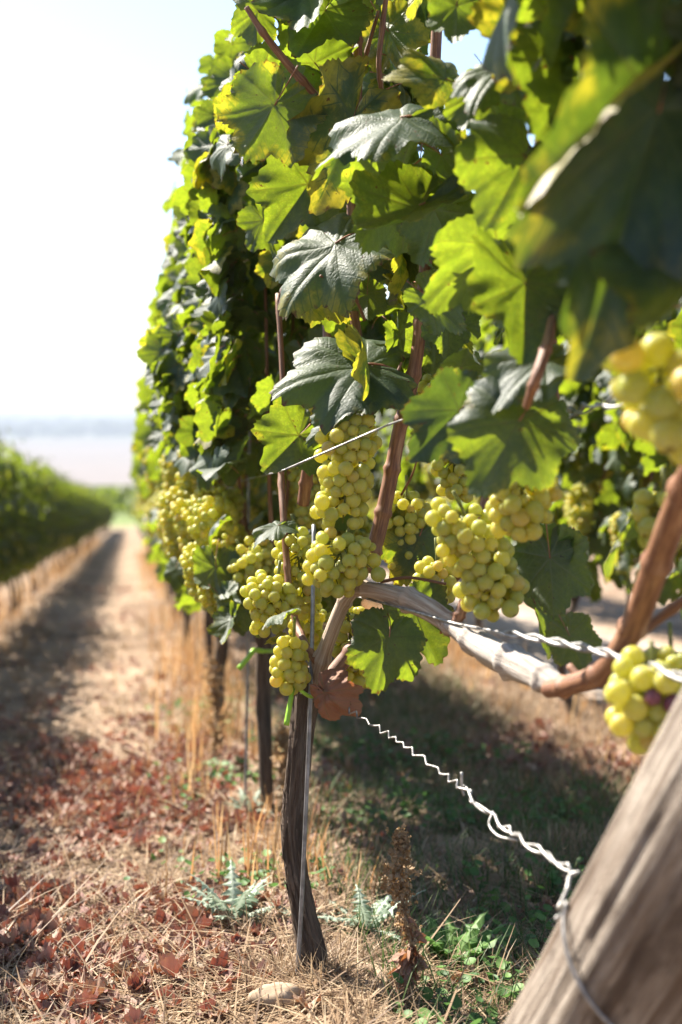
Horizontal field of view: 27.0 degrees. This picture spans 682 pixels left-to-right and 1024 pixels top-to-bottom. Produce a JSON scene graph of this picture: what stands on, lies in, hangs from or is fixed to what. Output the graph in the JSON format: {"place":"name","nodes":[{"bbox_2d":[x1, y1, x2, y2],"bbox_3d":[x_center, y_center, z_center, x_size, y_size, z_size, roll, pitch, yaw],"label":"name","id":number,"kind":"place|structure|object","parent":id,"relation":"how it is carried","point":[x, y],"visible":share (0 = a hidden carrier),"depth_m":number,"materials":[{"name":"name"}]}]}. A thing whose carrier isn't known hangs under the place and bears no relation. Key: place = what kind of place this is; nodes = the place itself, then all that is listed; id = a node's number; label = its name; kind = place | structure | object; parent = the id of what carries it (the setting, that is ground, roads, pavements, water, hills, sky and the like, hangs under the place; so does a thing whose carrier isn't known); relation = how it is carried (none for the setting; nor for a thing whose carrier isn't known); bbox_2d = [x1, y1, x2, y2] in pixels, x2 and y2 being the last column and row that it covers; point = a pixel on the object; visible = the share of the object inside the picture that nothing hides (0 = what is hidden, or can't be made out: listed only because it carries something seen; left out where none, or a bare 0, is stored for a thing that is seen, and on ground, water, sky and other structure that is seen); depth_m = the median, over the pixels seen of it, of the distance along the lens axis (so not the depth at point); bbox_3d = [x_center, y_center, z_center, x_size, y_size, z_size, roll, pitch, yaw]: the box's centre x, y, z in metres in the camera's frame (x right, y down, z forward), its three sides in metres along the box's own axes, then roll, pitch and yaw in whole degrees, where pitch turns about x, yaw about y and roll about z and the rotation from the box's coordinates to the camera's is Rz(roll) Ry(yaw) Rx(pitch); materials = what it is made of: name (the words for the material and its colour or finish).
{"place":"outdoors","nodes":[
{"label":"outdoors","id":0,"kind":"place"},
{"bbox_2d":[0,535,648,895],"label":"dry grass","id":1,"kind":"structure","parent":0,"point":[189,660],"depth_m":4.57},
{"bbox_2d":[0,0,668,417],"label":"sky","id":2,"kind":"structure","parent":0,"point":[93,93],"materials":[{"name":"white"}]},
{"bbox_2d":[0,433,681,1023],"bbox_3d":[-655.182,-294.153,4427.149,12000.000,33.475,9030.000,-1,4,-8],"label":"ground","id":3,"kind":"structure","parent":0,"point":[110,563],"depth_m":6.88,"materials":[{"name":"soil"}]},
{"bbox_2d":[0,454,11,585],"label":"grapevine","id":4,"kind":"object","parent":3,"relation":"on","point":[5,574],"visible":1,"depth_m":7.43,"materials":[{"name":"green plant"}]},
{"bbox_2d":[0,428,21,573],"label":"grapevine","id":5,"kind":"object","parent":3,"relation":"on","point":[13,526],"visible":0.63,"depth_m":8.06,"materials":[{"name":"green plant"}]},
{"bbox_2d":[1,439,35,618],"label":"grapevine","id":6,"kind":"object","parent":3,"relation":"on","point":[25,548],"visible":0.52,"depth_m":8.70,"materials":[{"name":"green plant"}]},
{"bbox_2d":[3,450,37,612],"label":"grapevine","id":7,"kind":"object","parent":3,"relation":"on","point":[31,493],"visible":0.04,"depth_m":9.45,"materials":[{"name":"green plant"}]},
{"bbox_2d":[11,453,41,602],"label":"grapevine","id":8,"kind":"object","parent":3,"relation":"on","point":[37,552],"visible":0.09,"depth_m":10.18,"materials":[{"name":"green plant"}]},
{"bbox_2d":[21,455,50,596],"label":"grapevine","id":9,"kind":"object","parent":3,"relation":"on","point":[43,542],"visible":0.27,"depth_m":10.80,"materials":[{"name":"green plant"}]},
{"bbox_2d":[26,458,54,591],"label":"grapevine","id":10,"kind":"object","parent":3,"relation":"on","point":[50,553],"visible":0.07,"depth_m":11.59,"materials":[{"name":"green plant"}]},
{"bbox_2d":[30,457,61,586],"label":"grapevine","id":11,"kind":"object","parent":3,"relation":"on","point":[53,501],"visible":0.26,"depth_m":12.27,"materials":[{"name":"green plant"}]},
{"bbox_2d":[42,467,66,574],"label":"grapevine","id":12,"kind":"object","parent":3,"relation":"on","point":[62,515],"visible":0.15,"depth_m":13.70,"materials":[{"name":"green plant"}]},
{"bbox_2d":[48,472,71,572],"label":"grapevine","id":13,"kind":"object","parent":3,"relation":"on","point":[67,512],"visible":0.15,"depth_m":14.44,"materials":[{"name":"green plant"}]},
{"bbox_2d":[54,473,74,571],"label":"grapevine","id":14,"kind":"object","parent":3,"relation":"on","point":[71,539],"visible":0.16,"depth_m":15.15,"materials":[{"name":"green plant"}]},
{"bbox_2d":[56,473,77,569],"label":"grapevine","id":15,"kind":"object","parent":3,"relation":"on","point":[74,536],"visible":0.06,"depth_m":15.89,"materials":[{"name":"green plant"}]},
{"bbox_2d":[0,412,136,438],"bbox_3d":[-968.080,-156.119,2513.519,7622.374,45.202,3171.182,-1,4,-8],"label":"treeline","id":16,"kind":"object","parent":3,"relation":"on","point":[29,425],"visible":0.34,"depth_m":1964.04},
{"bbox_2d":[61,478,79,567],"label":"grapevine","id":17,"kind":"object","parent":3,"relation":"on","point":[75,502],"visible":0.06,"depth_m":16.60,"materials":[{"name":"green plant"}]},
{"bbox_2d":[72,479,83,560],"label":"grapevine","id":18,"kind":"object","parent":3,"relation":"on","point":[80,513],"visible":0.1,"depth_m":18.01,"materials":[{"name":"green plant"}]},
{"bbox_2d":[73,482,84,557],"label":"grapevine","id":19,"kind":"object","parent":3,"relation":"on","point":[83,519],"visible":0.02,"depth_m":18.79,"materials":[{"name":"green plant"}]},
{"bbox_2d":[77,480,88,556],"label":"grapevine","id":20,"kind":"object","parent":3,"relation":"on","point":[85,509],"visible":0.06,"depth_m":20.88,"materials":[{"name":"green plant"}]},
{"bbox_2d":[83,486,93,552],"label":"grapevine","id":21,"kind":"object","parent":3,"relation":"on","point":[90,514],"visible":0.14,"depth_m":22.96,"materials":[{"name":"green plant"}]},
{"bbox_2d":[83,829,98,841],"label":"fallen leaf","id":22,"kind":"object","parent":3,"relation":"on","point":[87,833],"visible":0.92,"depth_m":3.00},
{"bbox_2d":[86,486,96,546],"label":"grapevine","id":23,"kind":"object","parent":3,"relation":"on","point":[94,525],"visible":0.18,"depth_m":24.41,"materials":[{"name":"green plant"}]},
{"bbox_2d":[93,491,101,541],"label":"grapevine","id":24,"kind":"object","parent":3,"relation":"on","point":[99,514],"visible":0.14,"depth_m":28.70,"materials":[{"name":"green plant"}]},
{"bbox_2d":[98,492,105,539],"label":"grapevine","id":25,"kind":"object","parent":3,"relation":"on","point":[103,511],"visible":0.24,"depth_m":32.92,"materials":[{"name":"green plant"}]},
{"bbox_2d":[97,760,112,773],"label":"fallen leaf","id":26,"kind":"object","parent":3,"relation":"on","point":[104,767],"visible":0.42,"depth_m":3.69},
{"bbox_2d":[41,718,173,767],"bbox_3d":[-0.701,0.678,4.208,0.022,0.098,1.192,-2,5,-29],"label":"twig","id":27,"kind":"object","parent":3,"relation":"on","point":[65,726],"visible":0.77,"depth_m":4.25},
{"bbox_2d":[83,484,133,517],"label":"vineyard","id":28,"kind":"object","parent":3,"relation":"on","point":[121,496],"visible":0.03,"depth_m":65.43,"materials":[{"name":"green plant"}]},
{"bbox_2d":[102,955,119,968],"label":"fallen leaf","id":29,"kind":"object","parent":3,"relation":"on","point":[113,959],"visible":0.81,"depth_m":2.11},
{"bbox_2d":[131,828,150,844],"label":"fallen leaf","id":30,"kind":"object","parent":3,"relation":"on","point":[142,834],"visible":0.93,"depth_m":2.93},
{"bbox_2d":[131,479,158,562],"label":"grapevine","id":31,"kind":"object","parent":3,"relation":"on","point":[138,508],"visible":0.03,"depth_m":13.61,"materials":[{"name":"green plant"}]},
{"bbox_2d":[133,485,170,602],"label":"grapevine","id":32,"kind":"object","parent":3,"relation":"on","point":[150,539],"visible":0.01,"depth_m":10.03,"materials":[{"name":"green plant"}]},
{"bbox_2d":[141,505,178,615],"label":"grapevine","id":33,"kind":"object","parent":3,"relation":"on","point":[145,535],"depth_m":8.94,"materials":[{"name":"green plant"}]},
{"bbox_2d":[129,375,192,655],"bbox_3d":[-0.728,-0.147,6.591,0.504,1.729,1.260,-1,4,-8],"label":"grapevine","id":34,"kind":"object","parent":3,"relation":"on","point":[138,477],"visible":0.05,"depth_m":6.63,"materials":[{"name":"green plant"}]},
{"bbox_2d":[135,270,226,678],"bbox_3d":[-0.530,-0.163,5.429,0.507,1.720,1.250,-1,4,-8],"label":"grapevine","id":35,"kind":"object","parent":3,"relation":"on","point":[162,547],"depth_m":5.45,"materials":[{"name":"green plant"}]},
{"bbox_2d":[130,178,286,727],"bbox_3d":[-0.377,-0.174,4.269,0.505,1.729,1.260,-1,4,-8],"label":"grapevine","id":36,"kind":"object","parent":3,"relation":"on","point":[149,457],"visible":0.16,"depth_m":4.20,"materials":[{"name":"green plant"}]},
{"bbox_2d":[182,859,280,921],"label":"thistle","id":37,"kind":"object","parent":3,"relation":"on","point":[233,891],"visible":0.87,"depth_m":2.33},
{"bbox_2d":[244,377,250,807],"bbox_3d":[-0.204,0.211,3.107,0.012,1.010,0.013,1,3,-8],"label":"metal stake","id":38,"kind":"object","parent":3,"relation":"on","point":[247,652],"visible":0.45,"depth_m":3.12,"materials":[{"name":"grey metal"}]},
{"bbox_2d":[227,787,278,813],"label":"thistle","id":39,"kind":"object","parent":3,"relation":"on","point":[243,796],"visible":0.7,"depth_m":3.17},
{"bbox_2d":[136,29,372,813],"bbox_3d":[-0.192,-0.153,3.119,0.507,1.720,1.250,-1,4,-8],"label":"grapevine","id":40,"kind":"object","parent":3,"relation":"on","point":[198,344],"visible":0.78,"depth_m":2.72,"materials":[{"name":"green plant"}]},
{"bbox_2d":[237,647,272,670],"bbox_3d":[-0.159,0.281,2.753,0.026,0.041,0.108,3,5,37],"label":"vine tie","id":41,"kind":"object","parent":40,"relation":"attached to","point":[245,660],"visible":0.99,"depth_m":2.73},
{"bbox_2d":[248,982,301,1012],"bbox_3d":[-0.090,0.666,1.940,0.076,0.047,0.058,-1,4,-8],"label":"stone","id":42,"kind":"object","parent":3,"relation":"on","point":[271,996],"visible":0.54,"depth_m":1.92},
{"bbox_2d":[271,720,289,812],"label":"dead stalk","id":43,"kind":"object","parent":3,"relation":"on","point":[281,737],"visible":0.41,"depth_m":3.13,"materials":[{"name":"brown plant"}]},
{"bbox_2d":[295,524,315,975],"bbox_3d":[-0.045,0.352,2.073,0.022,0.660,0.144,1,4,10],"label":"metal stake","id":44,"kind":"object","parent":3,"relation":"on","point":[306,799],"visible":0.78,"depth_m":2.02,"materials":[{"name":"grey metal"}]},
{"bbox_2d":[0,598,627,1023],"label":"straw","id":45,"kind":"object","parent":3,"relation":"on","point":[236,998],"visible":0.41,"depth_m":2.41,"materials":[{"name":"plant"}]},
{"bbox_2d":[12,998,32,1009],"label":"fallen leaf","id":46,"kind":"object","parent":45,"relation":"on","point":[28,1006],"visible":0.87,"depth_m":1.96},
{"bbox_2d":[35,784,51,799],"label":"fallen leaf","id":47,"kind":"object","parent":45,"relation":"on","point":[46,792],"visible":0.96,"depth_m":3.39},
{"bbox_2d":[34,940,56,961],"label":"fallen leaf","id":48,"kind":"object","parent":45,"relation":"on","point":[48,951],"visible":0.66,"depth_m":2.15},
{"bbox_2d":[43,877,64,896],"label":"fallen leaf","id":49,"kind":"object","parent":45,"relation":"on","point":[51,882],"visible":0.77,"depth_m":2.54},
{"bbox_2d":[64,851,80,865],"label":"fallen leaf","id":50,"kind":"object","parent":45,"relation":"on","point":[72,854],"visible":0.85,"depth_m":2.81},
{"bbox_2d":[109,798,124,815],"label":"fallen leaf","id":51,"kind":"object","parent":45,"relation":"on","point":[118,805],"visible":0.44,"depth_m":3.20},
{"bbox_2d":[154,906,171,929],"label":"fallen leaf","id":52,"kind":"object","parent":45,"relation":"on","point":[161,913],"visible":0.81,"depth_m":2.33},
{"bbox_2d":[196,912,212,927],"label":"fallen leaf","id":53,"kind":"object","parent":45,"relation":"on","point":[204,921],"visible":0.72,"depth_m":2.27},
{"bbox_2d":[210,950,233,976],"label":"fallen leaf","id":54,"kind":"object","parent":45,"relation":"on","point":[214,962],"visible":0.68,"depth_m":2.05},
{"bbox_2d":[231,808,246,825],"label":"fallen leaf","id":55,"kind":"object","parent":45,"relation":"on","point":[239,819],"visible":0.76,"depth_m":3.05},
{"bbox_2d":[341,810,357,828],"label":"fallen leaf","id":56,"kind":"object","parent":45,"relation":"on","point":[346,819],"visible":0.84,"depth_m":3.02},
{"bbox_2d":[0,583,642,1023],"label":"leaf litter","id":57,"kind":"object","parent":3,"relation":"on","point":[62,793],"visible":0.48,"depth_m":3.08,"materials":[{"name":"plant"}]},
{"bbox_2d":[0,903,8,920],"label":"fallen leaf","id":58,"kind":"object","parent":57,"relation":"on","point":[4,910],"visible":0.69,"depth_m":2.37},
{"bbox_2d":[0,892,14,904],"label":"fallen leaf","id":59,"kind":"object","parent":57,"relation":"on","point":[7,900],"visible":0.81,"depth_m":2.47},
{"bbox_2d":[0,926,17,946],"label":"fallen leaf","id":60,"kind":"object","parent":57,"relation":"on","point":[5,939],"visible":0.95,"depth_m":2.23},
{"bbox_2d":[3,872,19,892],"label":"fallen leaf","id":61,"kind":"object","parent":57,"relation":"on","point":[11,881],"visible":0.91,"depth_m":2.53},
{"bbox_2d":[15,884,35,905],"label":"fallen leaf","id":62,"kind":"object","parent":57,"relation":"on","point":[20,894],"visible":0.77,"depth_m":2.46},
{"bbox_2d":[19,793,32,805],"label":"fallen leaf","id":63,"kind":"object","parent":57,"relation":"on","point":[27,799],"visible":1,"depth_m":3.31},
{"bbox_2d":[22,874,42,892],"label":"fallen leaf","id":64,"kind":"object","parent":57,"relation":"on","point":[29,882],"visible":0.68,"depth_m":2.54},
{"bbox_2d":[24,904,45,925],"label":"fallen leaf","id":65,"kind":"object","parent":57,"relation":"on","point":[32,913],"visible":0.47,"depth_m":2.33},
{"bbox_2d":[39,910,66,931],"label":"fallen leaf","id":66,"kind":"object","parent":65,"relation":"on","point":[52,924],"visible":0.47,"depth_m":2.32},
{"bbox_2d":[30,983,49,1000],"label":"fallen leaf","id":67,"kind":"object","parent":57,"relation":"on","point":[41,991],"visible":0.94,"depth_m":1.98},
{"bbox_2d":[59,884,74,900],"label":"fallen leaf","id":68,"kind":"object","parent":57,"relation":"on","point":[65,890],"visible":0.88,"depth_m":2.49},
{"bbox_2d":[74,983,98,1009],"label":"fallen leaf","id":69,"kind":"object","parent":57,"relation":"on","point":[85,996],"visible":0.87,"depth_m":1.94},
{"bbox_2d":[82,973,104,994],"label":"fallen leaf","id":70,"kind":"object","parent":57,"relation":"on","point":[100,984],"visible":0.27,"depth_m":1.99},
{"bbox_2d":[99,803,114,813],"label":"fallen leaf","id":71,"kind":"object","parent":57,"relation":"on","point":[104,809],"visible":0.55,"depth_m":3.18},
{"bbox_2d":[110,785,125,798],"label":"fallen leaf","id":72,"kind":"object","parent":57,"relation":"on","point":[114,794],"visible":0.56,"depth_m":3.32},
{"bbox_2d":[111,960,132,982],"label":"fallen leaf","id":73,"kind":"object","parent":57,"relation":"on","point":[121,965],"visible":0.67,"depth_m":2.07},
{"bbox_2d":[126,779,140,792],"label":"fallen leaf","id":74,"kind":"object","parent":57,"relation":"on","point":[133,786],"visible":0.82,"depth_m":3.36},
{"bbox_2d":[123,1004,145,1023],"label":"fallen leaf","id":75,"kind":"object","parent":57,"relation":"on","point":[132,1016],"visible":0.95,"depth_m":1.85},
{"bbox_2d":[127,797,142,806],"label":"fallen leaf","id":76,"kind":"object","parent":57,"relation":"on","point":[133,800],"visible":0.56,"depth_m":3.25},
{"bbox_2d":[127,968,146,992],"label":"fallen leaf","id":77,"kind":"object","parent":57,"relation":"on","point":[135,980],"visible":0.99,"depth_m":1.99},
{"bbox_2d":[144,961,161,971],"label":"fallen leaf","id":78,"kind":"object","parent":57,"relation":"on","point":[155,967],"visible":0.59,"depth_m":2.07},
{"bbox_2d":[156,950,183,975],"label":"fallen leaf","id":79,"kind":"object","parent":57,"relation":"on","point":[171,962],"visible":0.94,"depth_m":2.02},
{"bbox_2d":[170,899,184,913],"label":"fallen leaf","id":80,"kind":"object","parent":57,"relation":"on","point":[175,907],"visible":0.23,"depth_m":2.38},
{"bbox_2d":[173,923,186,937],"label":"fallen leaf","id":81,"kind":"object","parent":57,"relation":"on","point":[179,929],"visible":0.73,"depth_m":2.26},
{"bbox_2d":[183,921,196,935],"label":"fallen leaf","id":82,"kind":"object","parent":57,"relation":"on","point":[190,926],"visible":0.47,"depth_m":2.26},
{"bbox_2d":[184,903,200,923],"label":"fallen leaf","id":83,"kind":"object","parent":57,"relation":"on","point":[190,908],"visible":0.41,"depth_m":2.32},
{"bbox_2d":[191,908,207,918],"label":"fallen leaf","id":84,"kind":"object","parent":57,"relation":"on","point":[195,913],"visible":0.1,"depth_m":2.32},
{"bbox_2d":[200,645,227,763],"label":"dead stalk","id":85,"kind":"object","parent":57,"relation":"on","point":[216,694],"visible":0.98,"depth_m":3.73,"materials":[{"name":"beige plant"}]},
{"bbox_2d":[209,804,228,822],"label":"fallen leaf","id":86,"kind":"object","parent":57,"relation":"on","point":[225,813],"visible":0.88,"depth_m":3.05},
{"bbox_2d":[505,748,518,762],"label":"fallen leaf","id":87,"kind":"object","parent":57,"relation":"on","point":[509,757],"visible":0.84,"depth_m":3.83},
{"bbox_2d":[0,613,647,1023],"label":"dry tufts","id":88,"kind":"object","parent":3,"relation":"on","point":[412,713],"visible":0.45,"depth_m":3.72,"materials":[{"name":"plant"}]},
{"bbox_2d":[587,767,601,781],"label":"fallen leaf","id":89,"kind":"object","parent":88,"relation":"on","point":[590,771],"visible":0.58,"depth_m":3.52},
{"bbox_2d":[123,695,609,1023],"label":"ground cover","id":90,"kind":"object","parent":3,"relation":"on","point":[457,1003],"visible":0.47,"depth_m":2.90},
{"bbox_2d":[318,884,424,939],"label":"thistle","id":91,"kind":"object","parent":3,"relation":"on","point":[383,913],"visible":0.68,"depth_m":2.30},
{"bbox_2d":[359,962,387,985],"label":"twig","id":92,"kind":"object","parent":3,"relation":"on","point":[371,966],"visible":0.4,"depth_m":2.06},
{"bbox_2d":[361,408,416,519],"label":"grapevine","id":93,"kind":"object","parent":3,"relation":"on","point":[384,435],"visible":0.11,"depth_m":7.66,"materials":[{"name":"green plant"}]},
{"bbox_2d":[379,824,427,1000],"bbox_3d":[0.089,0.562,1.976,0.071,0.254,0.074,-1,4,-8],"label":"dead stalk","id":94,"kind":"object","parent":3,"relation":"on","point":[400,851],"visible":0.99,"depth_m":1.97,"materials":[{"name":"brown plant"}]},
{"bbox_2d":[383,409,480,514],"bbox_3d":[0.467,-0.165,6.834,0.487,1.721,1.248,-1,4,-8],"label":"grapevine","id":95,"kind":"object","parent":3,"relation":"on","point":[422,488],"visible":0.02,"depth_m":6.61,"materials":[{"name":"green plant"}]},
{"bbox_2d":[192,0,681,973],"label":"grapevine","id":96,"kind":"object","parent":3,"relation":"on","point":[338,114],"visible":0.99,"depth_m":1.72,"materials":[{"name":"green plant"}]},
{"bbox_2d":[284,686,312,725],"bbox_3d":[-0.060,0.270,2.009,0.072,0.054,0.030,-4,6,-44],"label":"vine tie","id":97,"kind":"object","parent":96,"relation":"attached to","point":[289,710],"visible":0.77,"depth_m":1.99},
{"bbox_2d":[309,667,364,720],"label":"dried leaf","id":98,"kind":"object","parent":96,"relation":"attached to","point":[336,698],"visible":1,"depth_m":1.96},
{"bbox_2d":[222,381,657,485],"bbox_3d":[-0.211,-0.093,3.101,0.236,0.310,3.823,-1,4,-12],"label":"foliage wire","id":99,"kind":"object","parent":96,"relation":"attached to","point":[597,404],"visible":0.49,"depth_m":1.50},
{"bbox_2d":[405,910,510,966],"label":"dock weed","id":100,"kind":"object","parent":3,"relation":"on","point":[477,924],"visible":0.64,"depth_m":2.19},
{"bbox_2d":[422,315,570,666],"bbox_3d":[0.576,-0.172,5.732,0.504,1.683,1.208,-1,4,-8],"label":"grapevine","id":101,"kind":"object","parent":3,"relation":"on","point":[479,346],"visible":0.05,"depth_m":5.53,"materials":[{"name":"green plant"}]},
{"bbox_2d":[481,317,681,717],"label":"grapevine","id":102,"kind":"object","parent":3,"relation":"on","point":[576,468],"visible":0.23,"depth_m":4.21,"materials":[{"name":"green plant"}]},
{"bbox_2d":[504,690,681,1023],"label":"end post","id":103,"kind":"object","parent":3,"relation":"on","point":[624,925],"visible":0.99,"depth_m":1.21,"materials":[{"name":"brown wood"}]},
{"bbox_2d":[297,693,611,1023],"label":"anchor wire","id":104,"kind":"object","parent":103,"relation":"attached to","point":[563,903],"visible":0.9,"depth_m":1.48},
{"bbox_2d":[356,597,681,682],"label":"fruiting wire","id":105,"kind":"object","parent":103,"relation":"attached to","point":[587,648],"visible":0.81,"depth_m":1.54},
{"bbox_2d":[566,302,681,617],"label":"grapevine","id":106,"kind":"object","parent":3,"relation":"on","point":[616,443],"visible":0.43,"depth_m":3.85,"materials":[{"name":"green plant"}]},
{"bbox_2d":[224,656,638,1023],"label":"green grass","id":107,"kind":"structure","parent":0,"point":[512,798],"depth_m":3.04,"materials":[{"name":"plant"}]},
{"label":"fallen leaf","id":108,"kind":"object","parent":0,"visible":0},
{"bbox_2d":[20,918,42,936],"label":"fallen leaf","id":109,"kind":"object","parent":108,"relation":"on","point":[27,926],"visible":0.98,"depth_m":2.28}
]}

